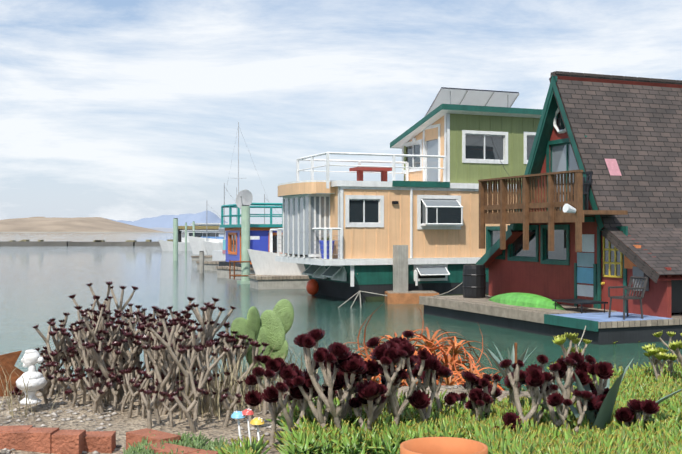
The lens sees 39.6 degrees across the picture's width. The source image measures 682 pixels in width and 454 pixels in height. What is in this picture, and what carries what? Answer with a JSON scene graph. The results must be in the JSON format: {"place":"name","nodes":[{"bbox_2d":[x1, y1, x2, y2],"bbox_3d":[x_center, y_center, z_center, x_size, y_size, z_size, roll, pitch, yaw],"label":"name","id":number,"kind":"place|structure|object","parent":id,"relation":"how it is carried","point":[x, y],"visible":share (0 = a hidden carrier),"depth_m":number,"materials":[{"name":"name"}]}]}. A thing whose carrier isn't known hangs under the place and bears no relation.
{"place":"outdoors","nodes":[
{"label":"outdoors","id":0,"kind":"place"},
{"bbox_2d":[0,217,162,231],"bbox_3d":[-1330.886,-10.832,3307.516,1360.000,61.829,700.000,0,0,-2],"label":"tan hill","id":1,"kind":"structure","parent":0,"point":[56,224],"depth_m":3233.62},
{"bbox_2d":[0,232,172,232],"bbox_3d":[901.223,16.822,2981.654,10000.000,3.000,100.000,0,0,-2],"label":"shore","id":2,"kind":"structure","parent":0,"point":[86,232],"depth_m":2875.74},
{"bbox_2d":[148,227,172,231],"bbox_3d":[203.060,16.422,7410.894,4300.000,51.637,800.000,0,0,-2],"label":"hill","id":3,"kind":"structure","parent":0,"point":[164,229],"depth_m":7310.33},
{"bbox_2d":[105,211,227,227],"bbox_3d":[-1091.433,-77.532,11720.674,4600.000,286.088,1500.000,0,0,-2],"label":"blue hill","id":4,"kind":"structure","parent":0,"point":[163,221],"depth_m":11654.69,"materials":[{"name":"blue"}]},
{"bbox_2d":[0,378,571,453],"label":"garden ground","id":5,"kind":"structure","parent":0,"point":[121,425],"depth_m":4.22,"materials":[{"name":"grey gravel"}]},
{"bbox_2d":[0,350,23,396],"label":"rusty ornament","id":6,"kind":"object","parent":5,"relation":"on","point":[8,361],"visible":0.71,"depth_m":5.04,"materials":[{"name":"brown metal"}]},
{"bbox_2d":[16,349,46,404],"bbox_3d":[-1.489,0.717,4.552,0.140,0.258,0.160,0,0,-2],"label":"bust statue","id":7,"kind":"object","parent":5,"relation":"on","point":[31,358],"visible":0.98,"depth_m":4.52,"materials":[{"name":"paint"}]},
{"bbox_2d":[0,425,217,453],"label":"brick edging","id":8,"kind":"object","parent":5,"relation":"on","point":[31,438],"visible":0.92,"depth_m":3.55,"materials":[{"name":"red brick"}]},
{"bbox_2d":[12,359,240,432],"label":"succulent stems","id":9,"kind":"object","parent":5,"relation":"on","point":[147,401],"visible":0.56,"depth_m":4.37,"materials":[{"name":"grey plant"}]},
{"bbox_2d":[9,351,243,402],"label":"succulent rosettes","id":10,"kind":"object","parent":9,"relation":"on","point":[119,378],"visible":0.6,"depth_m":4.42,"materials":[{"name":"plant"}]},
{"bbox_2d":[35,286,265,430],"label":"succulent stems","id":11,"kind":"object","parent":5,"relation":"on","point":[161,360],"visible":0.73,"depth_m":4.60,"materials":[{"name":"beige plant"}]},
{"bbox_2d":[32,281,268,374],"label":"aeonium rosettes","id":12,"kind":"object","parent":11,"relation":"attached to","point":[182,321],"visible":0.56,"depth_m":4.69,"materials":[{"name":"purple plant"}]},
{"bbox_2d":[0,335,326,423],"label":"dry grass tufts","id":13,"kind":"object","parent":5,"relation":"on","point":[216,412],"visible":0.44,"depth_m":4.37,"materials":[{"name":"beige plant"}]},
{"bbox_2d":[123,431,231,453],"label":"ground cover plants","id":14,"kind":"object","parent":5,"relation":"on","point":[197,442],"visible":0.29,"depth_m":3.56,"materials":[{"name":"green leaf"}]},
{"bbox_2d":[0,377,461,453],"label":"garden pebbles","id":15,"kind":"object","parent":5,"relation":"on","point":[4,451],"visible":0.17,"depth_m":4.37,"materials":[{"name":"grey gravel"}]},
{"bbox_2d":[231,408,263,445],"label":"mushroom ornaments","id":16,"kind":"object","parent":5,"relation":"on","point":[257,421],"visible":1,"depth_m":3.35},
{"bbox_2d":[230,299,293,379],"bbox_3d":[-0.400,0.565,4.731,0.332,0.408,0.107,0,0,-20],"label":"cactus","id":17,"kind":"object","parent":5,"relation":"on","point":[271,328],"visible":0.71,"depth_m":4.73,"materials":[{"name":"green plant"}]},
{"bbox_2d":[248,360,284,427],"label":"succulent stems","id":18,"kind":"object","parent":5,"relation":"on","point":[250,389],"visible":0.21,"depth_m":4.36,"materials":[{"name":"plant"}]},
{"bbox_2d":[244,355,298,405],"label":"succulent rosettes","id":19,"kind":"object","parent":18,"relation":"on","point":[253,398],"visible":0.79,"depth_m":4.32,"materials":[{"name":"purple plant"}]},
{"bbox_2d":[257,338,451,449],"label":"succulent stems","id":20,"kind":"object","parent":5,"relation":"on","point":[343,409],"visible":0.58,"depth_m":3.57,"materials":[{"name":"grey plant"}]},
{"bbox_2d":[252,328,460,408],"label":"succulent rosettes","id":21,"kind":"object","parent":20,"relation":"on","point":[394,349],"visible":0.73,"depth_m":3.58,"materials":[{"name":"purple plant"}]},
{"bbox_2d":[345,301,525,390],"bbox_3d":[0.524,0.949,6.281,1.259,1.007,2.474,0,0,-2],"label":"aloe clump","id":22,"kind":"object","parent":5,"relation":"on","point":[453,363],"visible":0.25,"depth_m":6.26,"materials":[{"name":"orange plant"}]},
{"bbox_2d":[400,437,487,453],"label":"terracotta pot","id":23,"kind":"object","parent":5,"relation":"on","point":[439,445],"visible":1,"depth_m":3.13,"materials":[{"name":"orange ceramic"}]},
{"bbox_2d":[215,361,681,453],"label":"ice plant carpet","id":24,"kind":"object","parent":5,"relation":"on","point":[659,431],"visible":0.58,"depth_m":3.47,"materials":[{"name":"green plant"}]},
{"bbox_2d":[515,343,562,380],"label":"steel stakes","id":25,"kind":"object","parent":5,"relation":"on","point":[516,354],"visible":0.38,"depth_m":4.77,"materials":[{"name":"brown metal"}]},
{"bbox_2d":[462,361,650,433],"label":"succulent stems","id":26,"kind":"object","parent":5,"relation":"on","point":[536,395],"visible":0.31,"depth_m":3.63,"materials":[{"name":"grey plant"}]},
{"bbox_2d":[459,351,659,431],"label":"succulent rosettes","id":27,"kind":"object","parent":26,"relation":"on","point":[531,375],"visible":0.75,"depth_m":3.65,"materials":[{"name":"plant"}]},
{"bbox_2d":[482,344,681,430],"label":"agaves","id":28,"kind":"object","parent":5,"relation":"on","point":[603,417],"visible":0.4,"depth_m":3.63,"materials":[{"name":"green plant"}]},
{"bbox_2d":[560,337,681,391],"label":"succulent stems","id":29,"kind":"object","parent":5,"relation":"on","point":[655,360],"visible":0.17,"depth_m":4.75,"materials":[{"name":"grey plant"}]},
{"bbox_2d":[546,331,681,369],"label":"succulent rosettes","id":30,"kind":"object","parent":29,"relation":"on","point":[659,353],"visible":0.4,"depth_m":4.75,"materials":[{"name":"yellow plant"}]},
{"bbox_2d":[0,233,681,390],"bbox_3d":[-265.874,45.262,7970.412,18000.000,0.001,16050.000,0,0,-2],"label":"water","id":31,"kind":"structure","parent":0,"point":[39,285],"depth_m":29.07,"materials":[{"name":"liquid"}]},
{"bbox_2d":[0,239,172,245],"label":"breakwater","id":32,"kind":"object","parent":31,"relation":"in","point":[71,243],"visible":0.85,"depth_m":156.73,"materials":[{"name":"concrete"}]},
{"bbox_2d":[158,183,275,253],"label":"boats","id":33,"kind":"object","parent":31,"relation":"on","point":[210,247],"visible":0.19,"depth_m":112.46,"materials":[{"name":"white paint"}]},
{"bbox_2d":[178,122,281,260],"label":"boats","id":34,"kind":"object","parent":31,"relation":"on","point":[197,245],"visible":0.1,"depth_m":96.27,"materials":[{"name":"white paint"}]},
{"bbox_2d":[173,205,309,289],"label":"docks and piles","id":35,"kind":"object","parent":31,"relation":"on","point":[245,273],"visible":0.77,"depth_m":40.79,"materials":[{"name":"concrete"}]},
{"bbox_2d":[219,189,282,267],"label":"houseboat","id":36,"kind":"object","parent":31,"relation":"on","point":[233,235],"visible":0.25,"depth_m":45.39,"materials":[{"name":"paint"}]},
{"bbox_2d":[247,229,305,274],"bbox_3d":[0.667,1.355,39.946,9.600,2.565,3.500,0,0,-22],"label":"white boat","id":37,"kind":"object","parent":31,"relation":"on","point":[264,263],"visible":0.17,"depth_m":37.92,"materials":[{"name":"white plastic"}]},
{"bbox_2d":[306,279,318,294],"bbox_3d":[-1.001,2.117,33.380,0.450,0.570,0.439,0,0,-2],"label":"buoy","id":38,"kind":"object","parent":31,"relation":"on","point":[312,286],"visible":1,"depth_m":33.23,"materials":[{"name":"red plastic"}]},
{"bbox_2d":[275,87,542,301],"bbox_3d":[2.943,-0.986,33.377,10.132,7.575,5.118,0,0,-22],"label":"houseboat","id":39,"kind":"object","parent":31,"relation":"on","point":[426,210],"visible":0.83,"depth_m":31.33,"materials":[{"name":"beige wood"}]},
{"bbox_2d":[319,240,334,258],"bbox_3d":[-0.451,0.718,30.191,0.500,0.580,0.500,0,0,-2],"label":"blue pot","id":40,"kind":"object","parent":39,"relation":"on","point":[321,243],"visible":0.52,"depth_m":30.03,"materials":[{"name":"paint"}]},
{"bbox_2d":[338,245,485,307],"bbox_3d":[1.837,1.966,27.669,3.892,2.810,5.713,0,0,-2],"label":"barrel and piling","id":41,"kind":"object","parent":31,"relation":"in","point":[474,281],"visible":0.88,"depth_m":29.34,"materials":[{"name":"grey concrete"}]},
{"bbox_2d":[357,138,585,344],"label":"mooring lines and clutter","id":42,"kind":"object","parent":31,"relation":"on","point":[462,282],"visible":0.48,"depth_m":27.28,"materials":[{"name":"fabric"}]},
{"bbox_2d":[419,71,681,344],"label":"houseboat","id":43,"kind":"object","parent":31,"relation":"on","point":[590,238],"visible":1,"depth_m":22.08,"materials":[{"name":"brown wood"}]},
{"bbox_2d":[0,0,681,222],"label":"sky","id":44,"kind":"structure","parent":0,"point":[126,110],"materials":[{"name":"white"}]},
{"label":"aeonium stems","id":45,"kind":"object","parent":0,"visible":0},
{"bbox_2d":[482,384,521,406],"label":"aeonium rosettes","id":46,"kind":"object","parent":45,"relation":"attached to","point":[498,393],"visible":0.15,"depth_m":4.20,"materials":[{"name":"plant"}]}
]}

